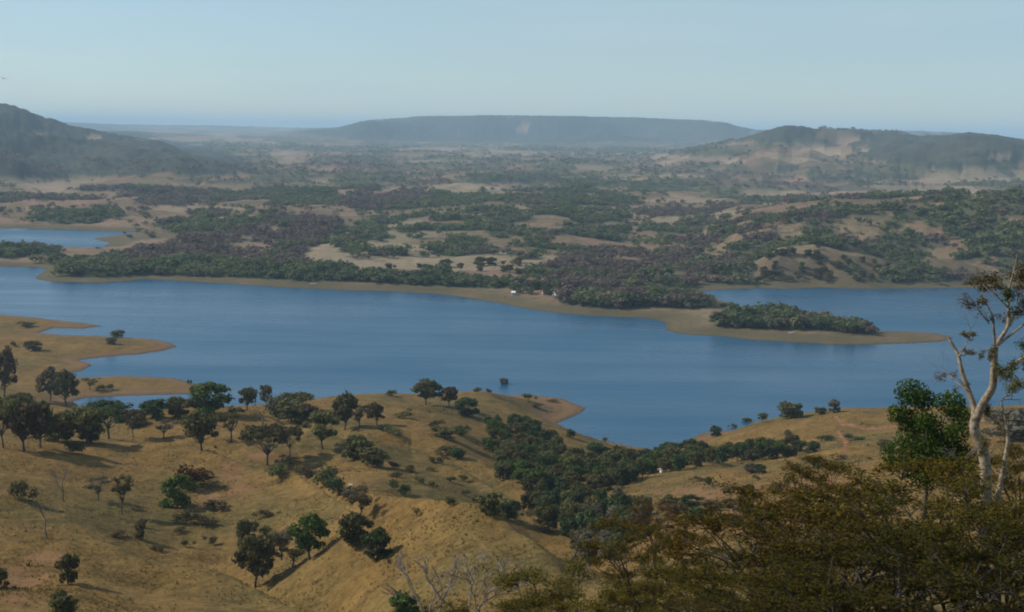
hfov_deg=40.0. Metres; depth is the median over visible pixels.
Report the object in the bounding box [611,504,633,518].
round crowned tree
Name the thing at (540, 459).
round crowned tree
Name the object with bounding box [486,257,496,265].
leafy tree
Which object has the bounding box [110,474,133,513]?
open crowned tree
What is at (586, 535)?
leafy tree
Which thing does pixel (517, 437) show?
leafy tree
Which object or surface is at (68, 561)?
leafy tree
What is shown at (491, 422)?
leafy tree
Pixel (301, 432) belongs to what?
umbrella tree
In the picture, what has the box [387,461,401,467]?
shrub
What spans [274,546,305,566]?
open crowned tree
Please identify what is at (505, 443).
leafy tree
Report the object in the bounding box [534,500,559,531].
leafy tree
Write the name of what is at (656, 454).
leafy tree
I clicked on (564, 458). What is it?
leafy tree
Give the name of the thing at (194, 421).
round crowned tree
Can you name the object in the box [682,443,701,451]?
leafy tree
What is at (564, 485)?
leafy tree
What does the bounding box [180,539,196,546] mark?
shrub
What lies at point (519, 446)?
leafy tree
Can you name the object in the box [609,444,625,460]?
leafy tree
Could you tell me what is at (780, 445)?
round crowned tree
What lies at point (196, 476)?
shrub
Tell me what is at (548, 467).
leafy tree
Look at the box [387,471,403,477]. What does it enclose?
shrub
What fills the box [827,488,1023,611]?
acacia tree
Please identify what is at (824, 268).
leafy tree
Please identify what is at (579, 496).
leafy tree
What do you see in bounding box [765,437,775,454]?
leafy tree
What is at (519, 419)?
leafy tree
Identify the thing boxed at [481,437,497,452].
leafy tree
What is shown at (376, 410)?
round crowned tree
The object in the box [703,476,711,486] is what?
round crowned tree
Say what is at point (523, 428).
leafy tree
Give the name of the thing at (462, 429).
shrub
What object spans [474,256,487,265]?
leafy tree
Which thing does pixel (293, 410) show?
leafy tree
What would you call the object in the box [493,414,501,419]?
leafy tree
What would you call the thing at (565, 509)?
leafy tree
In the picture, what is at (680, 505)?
round crowned tree
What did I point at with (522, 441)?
leafy tree
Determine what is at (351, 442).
bush
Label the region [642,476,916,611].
acacia tree
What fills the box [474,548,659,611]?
acacia tree
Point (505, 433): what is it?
leafy tree
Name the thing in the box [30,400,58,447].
round crowned tree
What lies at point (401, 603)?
leafy tree
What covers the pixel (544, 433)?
leafy tree
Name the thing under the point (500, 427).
round crowned tree
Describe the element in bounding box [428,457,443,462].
shrub
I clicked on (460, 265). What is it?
round crowned tree
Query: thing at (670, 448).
leafy tree
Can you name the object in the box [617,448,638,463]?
leafy tree
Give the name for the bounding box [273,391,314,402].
umbrella tree
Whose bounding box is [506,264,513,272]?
round crowned tree
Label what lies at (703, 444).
round crowned tree
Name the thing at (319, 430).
round crowned tree
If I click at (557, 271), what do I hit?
hillside wood
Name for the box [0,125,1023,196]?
distant wood
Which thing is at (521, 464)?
leafy tree
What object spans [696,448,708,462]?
leafy tree
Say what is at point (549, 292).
shrub
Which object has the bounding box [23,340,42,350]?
leafy tree
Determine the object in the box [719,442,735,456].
leafy tree
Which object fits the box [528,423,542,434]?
leafy tree
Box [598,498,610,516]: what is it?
leafy tree
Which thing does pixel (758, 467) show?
leafy tree
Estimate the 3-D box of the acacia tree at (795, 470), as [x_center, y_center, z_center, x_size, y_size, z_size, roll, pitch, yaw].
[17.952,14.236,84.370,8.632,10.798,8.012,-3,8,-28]
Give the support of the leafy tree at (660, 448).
on the ground at (946, 157)
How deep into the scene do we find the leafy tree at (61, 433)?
420.17 m
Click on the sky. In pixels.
(905, 65)
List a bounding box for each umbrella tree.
[0,395,26,447]
[115,409,147,436]
[237,423,299,465]
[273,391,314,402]
[286,425,303,455]
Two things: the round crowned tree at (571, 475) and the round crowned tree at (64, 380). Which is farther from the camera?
the round crowned tree at (64, 380)
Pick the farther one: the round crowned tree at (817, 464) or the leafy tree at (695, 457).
the leafy tree at (695, 457)
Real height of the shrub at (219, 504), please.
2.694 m
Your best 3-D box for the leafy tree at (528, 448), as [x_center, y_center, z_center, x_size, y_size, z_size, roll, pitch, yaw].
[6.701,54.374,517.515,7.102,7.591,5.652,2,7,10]
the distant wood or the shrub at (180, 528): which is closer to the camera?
the shrub at (180, 528)
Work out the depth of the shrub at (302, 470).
434.14 m
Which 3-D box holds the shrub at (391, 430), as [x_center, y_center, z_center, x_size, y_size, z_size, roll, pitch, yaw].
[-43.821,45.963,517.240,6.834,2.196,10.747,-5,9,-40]
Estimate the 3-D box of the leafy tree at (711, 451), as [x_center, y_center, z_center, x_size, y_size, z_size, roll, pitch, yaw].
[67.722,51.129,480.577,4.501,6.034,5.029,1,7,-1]
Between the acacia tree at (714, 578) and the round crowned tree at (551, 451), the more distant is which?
the round crowned tree at (551, 451)
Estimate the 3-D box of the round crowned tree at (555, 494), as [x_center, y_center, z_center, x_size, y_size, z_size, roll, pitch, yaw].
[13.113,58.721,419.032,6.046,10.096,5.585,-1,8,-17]
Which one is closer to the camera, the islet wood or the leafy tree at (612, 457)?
the leafy tree at (612, 457)
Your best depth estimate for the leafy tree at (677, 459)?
467.40 m
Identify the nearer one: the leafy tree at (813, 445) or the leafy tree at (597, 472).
the leafy tree at (597, 472)
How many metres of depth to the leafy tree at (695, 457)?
471.08 m
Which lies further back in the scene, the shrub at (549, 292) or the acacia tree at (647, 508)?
the shrub at (549, 292)
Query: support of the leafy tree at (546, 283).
on the ground at (946, 157)
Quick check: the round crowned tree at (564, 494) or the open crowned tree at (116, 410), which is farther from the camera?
the open crowned tree at (116, 410)
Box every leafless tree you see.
[29,503,57,538]
[49,469,72,501]
[245,393,271,424]
[268,394,278,421]
[381,549,460,611]
[406,546,529,611]
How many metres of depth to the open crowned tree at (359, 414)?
524.02 m
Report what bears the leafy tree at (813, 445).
on the ground at (946, 157)
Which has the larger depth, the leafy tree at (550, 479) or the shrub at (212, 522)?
the leafy tree at (550, 479)
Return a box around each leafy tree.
[0,394,35,422]
[0,567,9,585]
[17,392,35,400]
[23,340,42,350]
[44,411,76,441]
[48,588,79,611]
[55,553,79,583]
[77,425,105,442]
[85,399,120,419]
[104,337,116,343]
[109,330,124,337]
[134,521,145,539]
[138,398,169,417]
[158,474,198,507]
[165,396,194,417]
[188,381,235,415]
[235,518,259,538]
[264,396,288,419]
[275,400,309,422]
[299,403,318,418]
[336,512,374,547]
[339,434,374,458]
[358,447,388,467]
[359,526,392,560]
[387,589,420,611]
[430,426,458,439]
[439,258,452,265]
[449,448,464,457]
[454,397,479,416]
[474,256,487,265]
[475,492,500,515]
[476,265,483,270]
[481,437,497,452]
[484,416,495,429]
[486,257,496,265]
[486,419,501,431]
[487,428,498,439]
[491,450,506,467]
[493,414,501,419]
[493,461,510,478]
[494,438,501,449]
[498,429,511,439]
[498,439,513,451]
[498,499,521,519]
[500,265,507,271]
[502,446,520,458]
[502,449,522,460]
[503,422,514,433]
[507,413,521,425]
[509,468,533,483]
[510,443,523,450]
[513,416,522,426]
[513,421,530,433]
[513,432,529,444]
[513,459,532,478]
[514,267,524,273]
[518,438,532,445]
[519,425,529,432]
[520,478,537,492]
[520,491,534,509]
[523,444,539,461]
[526,435,540,444]
[527,469,549,487]
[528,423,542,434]
[529,490,550,511]
[530,280,540,288]
[531,419,542,431]
[531,462,546,469]
[534,497,554,517]
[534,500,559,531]
[539,429,551,439]
[541,281,550,289]
[541,452,557,463]
[541,464,555,470]
[544,455,558,465]
[545,467,565,484]
[545,475,558,490]
[548,430,559,436]
[556,481,570,489]
[558,455,578,469]
[558,503,581,520]
[562,456,587,475]
[563,448,576,455]
[566,429,575,436]
[566,446,584,455]
[566,465,582,479]
[570,487,587,502]
[571,530,598,565]
[573,453,587,467]
[575,508,596,529]
[583,519,601,548]
[584,473,601,490]
[584,495,603,509]
[585,442,602,454]
[586,451,600,458]
[591,489,607,499]
[592,465,602,482]
[593,516,607,530]
[594,467,615,483]
[594,529,620,559]
[596,472,611,489]
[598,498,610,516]
[600,446,611,455]
[602,450,616,457]
[606,454,617,461]
[606,505,619,529]
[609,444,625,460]
[609,526,629,549]
[612,487,625,496]
[613,513,642,540]
[614,464,632,484]
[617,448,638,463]
[617,460,629,465]
[625,465,637,481]
[628,494,638,505]
[629,504,651,533]
[632,495,652,503]
[632,497,653,524]
[638,448,649,457]
[638,457,656,473]
[649,450,664,470]
[652,446,665,449]
[658,441,675,448]
[660,450,672,463]
[660,494,678,510]
[663,445,681,458]
[670,453,685,469]
[679,454,689,464]
[679,494,705,507]
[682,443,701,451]
[688,438,697,445]
[688,451,703,466]
[688,506,708,523]
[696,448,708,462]
[699,499,721,509]
[704,447,716,462]
[710,425,721,435]
[714,445,731,462]
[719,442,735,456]
[720,303,727,307]
[721,498,733,508]
[724,513,742,527]
[737,442,749,460]
[741,417,751,421]
[742,484,754,493]
[743,462,757,472]
[744,449,761,460]
[754,437,766,456]
[754,463,766,473]
[755,442,779,458]
[760,269,769,274]
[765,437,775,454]
[776,401,803,417]
[779,248,786,254]
[781,444,797,456]
[782,434,801,451]
[798,265,805,271]
[804,249,812,255]
[805,440,820,452]
[814,254,822,258]
[814,407,827,414]
[819,266,827,271]
[828,399,839,412]
[832,260,842,266]
[845,257,851,263]
[877,438,895,452]
[981,408,1023,440]
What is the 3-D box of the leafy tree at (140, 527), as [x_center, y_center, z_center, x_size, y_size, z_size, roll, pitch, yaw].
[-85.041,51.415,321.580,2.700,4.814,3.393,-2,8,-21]
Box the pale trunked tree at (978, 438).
[923,245,1023,606]
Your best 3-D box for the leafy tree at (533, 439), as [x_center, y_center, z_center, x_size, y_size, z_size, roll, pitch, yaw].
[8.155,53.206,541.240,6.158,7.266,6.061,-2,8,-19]
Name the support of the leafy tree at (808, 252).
on the ground at (946, 157)
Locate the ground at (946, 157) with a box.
[0,103,1023,611]
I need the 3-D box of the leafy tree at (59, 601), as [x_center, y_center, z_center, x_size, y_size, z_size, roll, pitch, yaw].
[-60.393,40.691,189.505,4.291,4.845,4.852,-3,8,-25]
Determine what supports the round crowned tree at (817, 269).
on the ground at (946, 157)
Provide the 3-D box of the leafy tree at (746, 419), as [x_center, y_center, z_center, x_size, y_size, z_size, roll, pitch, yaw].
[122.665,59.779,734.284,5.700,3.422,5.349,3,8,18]
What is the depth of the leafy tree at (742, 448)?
540.42 m
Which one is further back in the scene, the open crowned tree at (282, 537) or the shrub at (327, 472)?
the shrub at (327, 472)
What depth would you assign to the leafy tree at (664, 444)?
589.41 m
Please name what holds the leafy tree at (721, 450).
on the ground at (946, 157)
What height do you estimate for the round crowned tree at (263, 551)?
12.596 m
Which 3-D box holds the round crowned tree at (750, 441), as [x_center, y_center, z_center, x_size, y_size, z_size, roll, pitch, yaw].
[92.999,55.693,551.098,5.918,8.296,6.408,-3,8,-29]
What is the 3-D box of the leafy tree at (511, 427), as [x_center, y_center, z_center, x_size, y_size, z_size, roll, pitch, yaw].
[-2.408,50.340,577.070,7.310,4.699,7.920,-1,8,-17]
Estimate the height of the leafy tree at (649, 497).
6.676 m
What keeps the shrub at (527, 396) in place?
on the ground at (946, 157)
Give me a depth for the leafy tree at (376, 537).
257.83 m
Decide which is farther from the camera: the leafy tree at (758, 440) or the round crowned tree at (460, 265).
the round crowned tree at (460, 265)
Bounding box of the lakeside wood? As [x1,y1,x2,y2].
[0,240,716,307]
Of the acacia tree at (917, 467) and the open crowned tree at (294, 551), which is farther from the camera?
the open crowned tree at (294, 551)
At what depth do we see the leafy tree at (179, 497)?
353.03 m
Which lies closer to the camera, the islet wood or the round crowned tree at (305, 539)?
the round crowned tree at (305, 539)
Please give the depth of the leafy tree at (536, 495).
425.47 m
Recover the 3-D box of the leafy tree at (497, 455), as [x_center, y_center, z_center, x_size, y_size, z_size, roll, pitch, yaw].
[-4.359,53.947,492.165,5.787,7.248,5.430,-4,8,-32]
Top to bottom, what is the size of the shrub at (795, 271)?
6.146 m
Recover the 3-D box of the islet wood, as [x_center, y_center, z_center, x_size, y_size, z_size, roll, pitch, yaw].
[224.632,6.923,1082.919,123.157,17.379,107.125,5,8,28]
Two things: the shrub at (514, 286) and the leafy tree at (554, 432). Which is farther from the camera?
the shrub at (514, 286)
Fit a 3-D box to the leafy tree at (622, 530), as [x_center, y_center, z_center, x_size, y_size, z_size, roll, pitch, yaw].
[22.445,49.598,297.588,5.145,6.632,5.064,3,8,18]
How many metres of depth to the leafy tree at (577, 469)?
465.91 m
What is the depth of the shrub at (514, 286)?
1258.60 m
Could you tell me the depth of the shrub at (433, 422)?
544.54 m
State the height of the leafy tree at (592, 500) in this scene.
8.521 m
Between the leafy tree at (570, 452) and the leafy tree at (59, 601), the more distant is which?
the leafy tree at (570, 452)
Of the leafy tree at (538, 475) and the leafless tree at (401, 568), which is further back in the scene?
the leafy tree at (538, 475)
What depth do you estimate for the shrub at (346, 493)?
308.44 m
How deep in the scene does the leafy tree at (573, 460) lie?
472.68 m
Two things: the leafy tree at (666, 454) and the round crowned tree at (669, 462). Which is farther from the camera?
the leafy tree at (666, 454)
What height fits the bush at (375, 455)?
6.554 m
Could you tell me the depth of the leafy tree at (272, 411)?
572.86 m
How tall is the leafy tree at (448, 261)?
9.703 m
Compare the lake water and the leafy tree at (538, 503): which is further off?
the lake water
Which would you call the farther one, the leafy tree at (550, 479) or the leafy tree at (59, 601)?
the leafy tree at (550, 479)
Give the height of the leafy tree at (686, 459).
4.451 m
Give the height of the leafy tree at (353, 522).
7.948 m
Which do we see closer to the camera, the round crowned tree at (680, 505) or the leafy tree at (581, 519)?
the round crowned tree at (680, 505)
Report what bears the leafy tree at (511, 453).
on the ground at (946, 157)
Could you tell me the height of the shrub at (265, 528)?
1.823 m
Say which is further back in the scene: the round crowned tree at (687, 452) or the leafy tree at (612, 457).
the round crowned tree at (687, 452)
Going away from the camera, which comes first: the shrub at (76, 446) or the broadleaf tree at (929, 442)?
the broadleaf tree at (929, 442)
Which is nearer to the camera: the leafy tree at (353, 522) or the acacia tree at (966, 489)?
the acacia tree at (966, 489)
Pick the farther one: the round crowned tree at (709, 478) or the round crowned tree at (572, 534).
the round crowned tree at (709, 478)
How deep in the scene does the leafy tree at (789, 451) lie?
503.48 m
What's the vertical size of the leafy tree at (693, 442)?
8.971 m
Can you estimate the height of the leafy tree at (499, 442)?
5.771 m
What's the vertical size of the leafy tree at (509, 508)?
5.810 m
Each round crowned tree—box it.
[0,345,18,395]
[1,402,48,451]
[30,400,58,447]
[35,366,59,400]
[53,368,79,405]
[60,405,104,443]
[179,409,219,450]
[231,531,277,587]
[238,386,257,410]
[259,385,272,402]
[286,512,330,560]
[302,409,339,448]
[331,390,358,429]
[365,402,384,424]
[410,378,443,404]
[441,386,457,406]
[457,263,463,268]
[490,424,509,435]
[499,378,508,383]
[501,460,516,477]
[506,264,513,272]
[514,450,527,460]
[531,454,547,464]
[532,480,548,491]
[539,449,559,457]
[546,486,564,506]
[551,435,563,444]
[552,475,570,485]
[555,444,567,456]
[557,501,567,521]
[558,490,575,503]
[558,509,573,537]
[559,512,583,543]
[563,469,580,484]
[569,503,585,513]
[570,529,598,548]
[575,486,592,497]
[581,503,606,516]
[582,458,600,474]
[599,532,627,568]
[607,491,632,507]
[608,469,625,485]
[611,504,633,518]
[635,458,648,478]
[656,457,672,471]
[663,502,688,516]
[666,442,681,449]
[681,439,692,452]
[683,449,691,461]
[696,440,709,449]
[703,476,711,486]
[728,442,742,460]
[731,496,745,514]
[742,438,754,448]
[757,413,768,419]
[769,442,786,458]
[791,440,805,451]
[809,458,826,471]
[812,267,821,271]
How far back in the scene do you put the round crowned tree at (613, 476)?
452.55 m
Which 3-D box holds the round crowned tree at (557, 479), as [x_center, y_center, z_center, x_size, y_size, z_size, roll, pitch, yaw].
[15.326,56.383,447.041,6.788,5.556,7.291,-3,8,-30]
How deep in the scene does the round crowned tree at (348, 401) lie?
526.11 m
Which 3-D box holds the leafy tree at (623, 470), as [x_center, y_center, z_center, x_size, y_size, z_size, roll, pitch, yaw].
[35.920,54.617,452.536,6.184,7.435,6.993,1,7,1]
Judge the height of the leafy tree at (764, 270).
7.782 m
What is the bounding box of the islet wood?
[708,300,879,332]
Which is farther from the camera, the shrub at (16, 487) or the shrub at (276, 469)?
the shrub at (276, 469)
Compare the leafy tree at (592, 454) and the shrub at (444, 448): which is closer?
the shrub at (444, 448)
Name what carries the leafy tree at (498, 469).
on the ground at (946, 157)
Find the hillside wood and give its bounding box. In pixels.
[0,182,1023,288]
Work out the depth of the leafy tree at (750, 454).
510.47 m
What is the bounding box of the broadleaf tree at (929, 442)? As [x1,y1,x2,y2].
[879,378,978,524]
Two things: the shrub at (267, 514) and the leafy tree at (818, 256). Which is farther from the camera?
the leafy tree at (818, 256)
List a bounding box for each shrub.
[6,479,38,499]
[16,321,35,325]
[61,439,85,452]
[94,384,113,389]
[110,529,126,536]
[121,417,150,426]
[137,518,148,523]
[149,545,163,550]
[172,508,198,522]
[172,526,185,532]
[173,463,214,482]
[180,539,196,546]
[185,513,211,524]
[202,536,216,543]
[203,500,226,509]
[207,517,219,524]
[251,509,272,517]
[258,524,270,533]
[265,462,287,476]
[294,464,317,476]
[308,465,337,484]
[322,476,353,494]
[341,488,364,504]
[378,423,392,429]
[382,427,400,433]
[385,263,395,267]
[386,390,396,395]
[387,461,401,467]
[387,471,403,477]
[387,479,399,489]
[393,408,415,417]
[397,484,410,494]
[404,464,415,471]
[414,475,424,482]
[426,419,445,426]
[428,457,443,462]
[428,481,437,487]
[434,444,457,455]
[444,496,456,504]
[445,476,456,480]
[451,425,472,434]
[459,474,468,481]
[460,489,471,494]
[472,260,482,265]
[509,282,522,290]
[516,285,533,292]
[521,393,537,399]
[523,510,535,516]
[526,401,542,406]
[545,288,553,294]
[545,399,559,401]
[688,476,702,480]
[784,429,793,436]
[792,270,801,275]
[815,435,837,440]
[829,454,846,459]
[842,433,864,439]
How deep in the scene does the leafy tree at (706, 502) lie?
323.40 m
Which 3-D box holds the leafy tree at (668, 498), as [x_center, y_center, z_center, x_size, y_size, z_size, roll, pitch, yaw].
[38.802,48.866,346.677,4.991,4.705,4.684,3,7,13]
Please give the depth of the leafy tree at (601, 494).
399.81 m
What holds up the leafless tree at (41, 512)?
on the ground at (946, 157)
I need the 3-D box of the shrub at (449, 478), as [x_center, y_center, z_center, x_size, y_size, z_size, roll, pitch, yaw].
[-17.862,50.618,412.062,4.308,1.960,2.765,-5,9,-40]
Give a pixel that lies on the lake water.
(643, 383)
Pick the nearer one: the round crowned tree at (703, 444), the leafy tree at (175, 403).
the leafy tree at (175, 403)
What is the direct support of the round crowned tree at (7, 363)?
on the ground at (946, 157)
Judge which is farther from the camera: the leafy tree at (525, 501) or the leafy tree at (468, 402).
the leafy tree at (468, 402)
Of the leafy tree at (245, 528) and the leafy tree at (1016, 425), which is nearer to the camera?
the leafy tree at (245, 528)
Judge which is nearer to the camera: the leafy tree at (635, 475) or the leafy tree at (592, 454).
the leafy tree at (635, 475)
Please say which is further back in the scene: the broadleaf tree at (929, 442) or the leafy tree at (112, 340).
the leafy tree at (112, 340)
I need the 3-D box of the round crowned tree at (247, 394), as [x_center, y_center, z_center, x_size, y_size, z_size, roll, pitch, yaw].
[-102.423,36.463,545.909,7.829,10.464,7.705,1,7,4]
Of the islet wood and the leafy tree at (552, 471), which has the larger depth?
the islet wood
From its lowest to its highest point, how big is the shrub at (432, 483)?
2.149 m
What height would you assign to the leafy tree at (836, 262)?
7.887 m
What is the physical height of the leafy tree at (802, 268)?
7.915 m
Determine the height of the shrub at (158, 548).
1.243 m
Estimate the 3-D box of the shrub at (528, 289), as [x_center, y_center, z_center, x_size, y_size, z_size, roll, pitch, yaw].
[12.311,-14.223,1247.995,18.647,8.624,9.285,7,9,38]
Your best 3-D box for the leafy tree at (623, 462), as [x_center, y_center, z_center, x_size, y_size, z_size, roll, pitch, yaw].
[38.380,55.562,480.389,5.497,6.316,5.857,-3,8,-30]
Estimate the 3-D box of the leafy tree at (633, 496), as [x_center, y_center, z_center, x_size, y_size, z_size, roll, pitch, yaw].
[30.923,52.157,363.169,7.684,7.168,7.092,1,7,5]
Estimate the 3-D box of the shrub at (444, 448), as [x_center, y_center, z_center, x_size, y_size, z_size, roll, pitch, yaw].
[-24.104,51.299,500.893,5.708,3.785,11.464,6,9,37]
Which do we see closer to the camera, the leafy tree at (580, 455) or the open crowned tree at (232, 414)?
the open crowned tree at (232, 414)
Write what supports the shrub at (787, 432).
on the ground at (946, 157)
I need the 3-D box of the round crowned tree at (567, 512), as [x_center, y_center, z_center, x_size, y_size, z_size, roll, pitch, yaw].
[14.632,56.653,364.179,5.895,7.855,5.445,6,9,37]
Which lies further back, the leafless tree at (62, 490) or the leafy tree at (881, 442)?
the leafy tree at (881, 442)
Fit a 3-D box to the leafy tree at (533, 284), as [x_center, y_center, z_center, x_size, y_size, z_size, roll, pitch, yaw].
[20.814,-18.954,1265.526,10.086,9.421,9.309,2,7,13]
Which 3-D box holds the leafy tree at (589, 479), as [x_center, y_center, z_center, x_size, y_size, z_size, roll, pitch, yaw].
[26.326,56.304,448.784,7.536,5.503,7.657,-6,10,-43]
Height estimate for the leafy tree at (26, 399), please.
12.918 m
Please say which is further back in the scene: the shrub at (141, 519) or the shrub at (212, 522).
the shrub at (212, 522)
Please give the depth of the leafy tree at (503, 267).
1399.86 m
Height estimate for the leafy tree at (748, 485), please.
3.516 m
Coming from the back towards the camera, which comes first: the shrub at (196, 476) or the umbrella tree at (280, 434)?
the umbrella tree at (280, 434)
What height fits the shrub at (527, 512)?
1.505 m
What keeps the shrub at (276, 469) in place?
on the ground at (946, 157)
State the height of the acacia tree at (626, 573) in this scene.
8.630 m
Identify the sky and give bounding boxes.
[0,0,1023,136]
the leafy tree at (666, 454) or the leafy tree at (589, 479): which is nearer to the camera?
the leafy tree at (589, 479)
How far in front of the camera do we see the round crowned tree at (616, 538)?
274.60 m
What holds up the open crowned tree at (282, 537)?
on the ground at (946, 157)
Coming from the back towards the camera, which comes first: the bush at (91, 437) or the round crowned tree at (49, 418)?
the bush at (91, 437)
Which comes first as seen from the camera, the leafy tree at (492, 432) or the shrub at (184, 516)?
the shrub at (184, 516)
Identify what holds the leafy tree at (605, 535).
on the ground at (946, 157)
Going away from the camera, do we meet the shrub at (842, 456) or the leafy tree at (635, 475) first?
the shrub at (842, 456)
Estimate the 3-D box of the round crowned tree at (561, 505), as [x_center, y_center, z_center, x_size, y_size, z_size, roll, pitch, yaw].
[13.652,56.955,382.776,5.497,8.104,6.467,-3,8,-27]
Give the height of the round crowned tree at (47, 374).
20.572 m
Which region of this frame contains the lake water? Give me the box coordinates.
[0,228,1023,448]
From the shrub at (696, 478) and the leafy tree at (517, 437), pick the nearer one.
the shrub at (696, 478)
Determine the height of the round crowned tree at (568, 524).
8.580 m
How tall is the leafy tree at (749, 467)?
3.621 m
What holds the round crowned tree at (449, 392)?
on the ground at (946, 157)
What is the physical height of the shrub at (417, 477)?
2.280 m
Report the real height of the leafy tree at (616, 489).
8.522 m
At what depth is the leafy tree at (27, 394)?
646.31 m
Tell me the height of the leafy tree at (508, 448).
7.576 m
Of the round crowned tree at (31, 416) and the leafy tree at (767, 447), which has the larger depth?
the leafy tree at (767, 447)
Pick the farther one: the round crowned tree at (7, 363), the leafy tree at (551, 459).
the round crowned tree at (7, 363)
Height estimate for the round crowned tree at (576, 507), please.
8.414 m
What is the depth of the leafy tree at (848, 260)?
1420.52 m
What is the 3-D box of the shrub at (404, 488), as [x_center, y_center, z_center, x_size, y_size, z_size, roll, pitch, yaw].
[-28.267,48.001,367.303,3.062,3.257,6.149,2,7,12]
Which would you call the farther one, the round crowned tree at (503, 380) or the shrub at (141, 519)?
the round crowned tree at (503, 380)
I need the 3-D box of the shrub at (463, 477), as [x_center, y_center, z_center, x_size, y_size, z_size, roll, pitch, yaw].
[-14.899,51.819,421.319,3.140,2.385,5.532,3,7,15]
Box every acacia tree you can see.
[436,588,554,611]
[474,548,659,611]
[534,585,667,611]
[575,509,715,609]
[583,569,763,611]
[625,497,689,604]
[632,556,800,611]
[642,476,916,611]
[666,542,874,611]
[726,526,1023,611]
[729,488,959,611]
[756,444,1023,611]
[759,452,894,553]
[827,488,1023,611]
[888,465,1023,611]
[962,437,1023,602]
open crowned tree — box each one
[80,377,101,389]
[81,475,111,500]
[97,402,133,438]
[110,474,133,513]
[143,419,178,438]
[213,405,246,442]
[268,526,293,559]
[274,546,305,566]
[336,403,373,428]
[348,482,372,512]
[363,543,383,561]
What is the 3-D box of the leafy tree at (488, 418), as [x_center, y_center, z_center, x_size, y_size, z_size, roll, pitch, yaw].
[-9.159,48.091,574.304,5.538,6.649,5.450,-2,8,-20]
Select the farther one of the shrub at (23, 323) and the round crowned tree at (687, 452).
the shrub at (23, 323)
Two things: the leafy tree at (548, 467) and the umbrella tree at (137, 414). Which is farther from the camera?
the umbrella tree at (137, 414)
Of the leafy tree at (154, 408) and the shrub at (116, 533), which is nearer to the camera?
the shrub at (116, 533)
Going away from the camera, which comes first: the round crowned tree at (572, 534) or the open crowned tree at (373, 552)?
the open crowned tree at (373, 552)
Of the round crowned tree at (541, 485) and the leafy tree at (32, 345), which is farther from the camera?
the leafy tree at (32, 345)
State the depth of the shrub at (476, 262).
1445.53 m
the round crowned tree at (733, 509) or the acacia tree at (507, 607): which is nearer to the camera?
the acacia tree at (507, 607)
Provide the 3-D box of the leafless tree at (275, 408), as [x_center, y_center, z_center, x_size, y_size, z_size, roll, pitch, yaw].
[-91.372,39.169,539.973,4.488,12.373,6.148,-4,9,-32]
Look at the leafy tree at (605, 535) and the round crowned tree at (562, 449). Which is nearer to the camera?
the leafy tree at (605, 535)
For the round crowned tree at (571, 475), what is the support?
on the ground at (946, 157)
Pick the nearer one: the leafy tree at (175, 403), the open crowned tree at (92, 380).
the leafy tree at (175, 403)
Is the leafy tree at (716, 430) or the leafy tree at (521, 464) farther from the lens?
the leafy tree at (716, 430)
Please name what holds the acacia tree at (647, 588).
on the ground at (946, 157)
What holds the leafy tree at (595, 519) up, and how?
on the ground at (946, 157)
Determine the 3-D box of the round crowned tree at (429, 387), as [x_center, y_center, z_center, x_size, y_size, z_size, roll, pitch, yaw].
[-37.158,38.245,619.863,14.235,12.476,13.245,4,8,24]
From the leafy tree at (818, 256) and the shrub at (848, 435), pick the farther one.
the leafy tree at (818, 256)
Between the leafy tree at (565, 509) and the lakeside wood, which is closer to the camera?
the leafy tree at (565, 509)
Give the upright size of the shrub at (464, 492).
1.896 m
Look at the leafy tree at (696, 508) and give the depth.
298.69 m
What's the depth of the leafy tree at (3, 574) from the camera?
220.91 m
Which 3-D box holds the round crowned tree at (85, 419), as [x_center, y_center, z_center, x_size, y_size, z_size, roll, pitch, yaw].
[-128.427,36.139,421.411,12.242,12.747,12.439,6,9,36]
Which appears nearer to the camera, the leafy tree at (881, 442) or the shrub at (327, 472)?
the shrub at (327, 472)
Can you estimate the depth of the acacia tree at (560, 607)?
56.67 m
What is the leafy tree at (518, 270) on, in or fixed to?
on the ground at (946, 157)
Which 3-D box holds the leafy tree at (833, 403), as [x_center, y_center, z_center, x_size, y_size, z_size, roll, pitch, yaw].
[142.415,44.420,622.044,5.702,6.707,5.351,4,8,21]
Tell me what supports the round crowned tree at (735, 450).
on the ground at (946, 157)
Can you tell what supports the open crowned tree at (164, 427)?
on the ground at (946, 157)
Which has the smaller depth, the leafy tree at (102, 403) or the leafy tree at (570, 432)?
the leafy tree at (102, 403)
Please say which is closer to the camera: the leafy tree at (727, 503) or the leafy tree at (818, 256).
the leafy tree at (727, 503)
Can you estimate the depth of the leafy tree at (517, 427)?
583.50 m
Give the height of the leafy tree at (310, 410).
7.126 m
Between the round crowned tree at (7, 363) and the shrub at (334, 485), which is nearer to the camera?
the shrub at (334, 485)
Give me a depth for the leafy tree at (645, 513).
305.55 m
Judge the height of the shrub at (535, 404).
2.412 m
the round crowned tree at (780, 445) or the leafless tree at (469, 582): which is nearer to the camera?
the leafless tree at (469, 582)
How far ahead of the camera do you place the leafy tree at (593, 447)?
536.29 m
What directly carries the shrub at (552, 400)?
on the ground at (946, 157)
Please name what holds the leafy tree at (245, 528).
on the ground at (946, 157)
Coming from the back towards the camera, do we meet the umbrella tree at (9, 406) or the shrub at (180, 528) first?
the umbrella tree at (9, 406)
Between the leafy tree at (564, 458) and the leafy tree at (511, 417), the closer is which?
the leafy tree at (564, 458)
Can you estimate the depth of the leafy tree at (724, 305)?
1174.06 m
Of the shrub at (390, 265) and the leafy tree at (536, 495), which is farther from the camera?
the shrub at (390, 265)

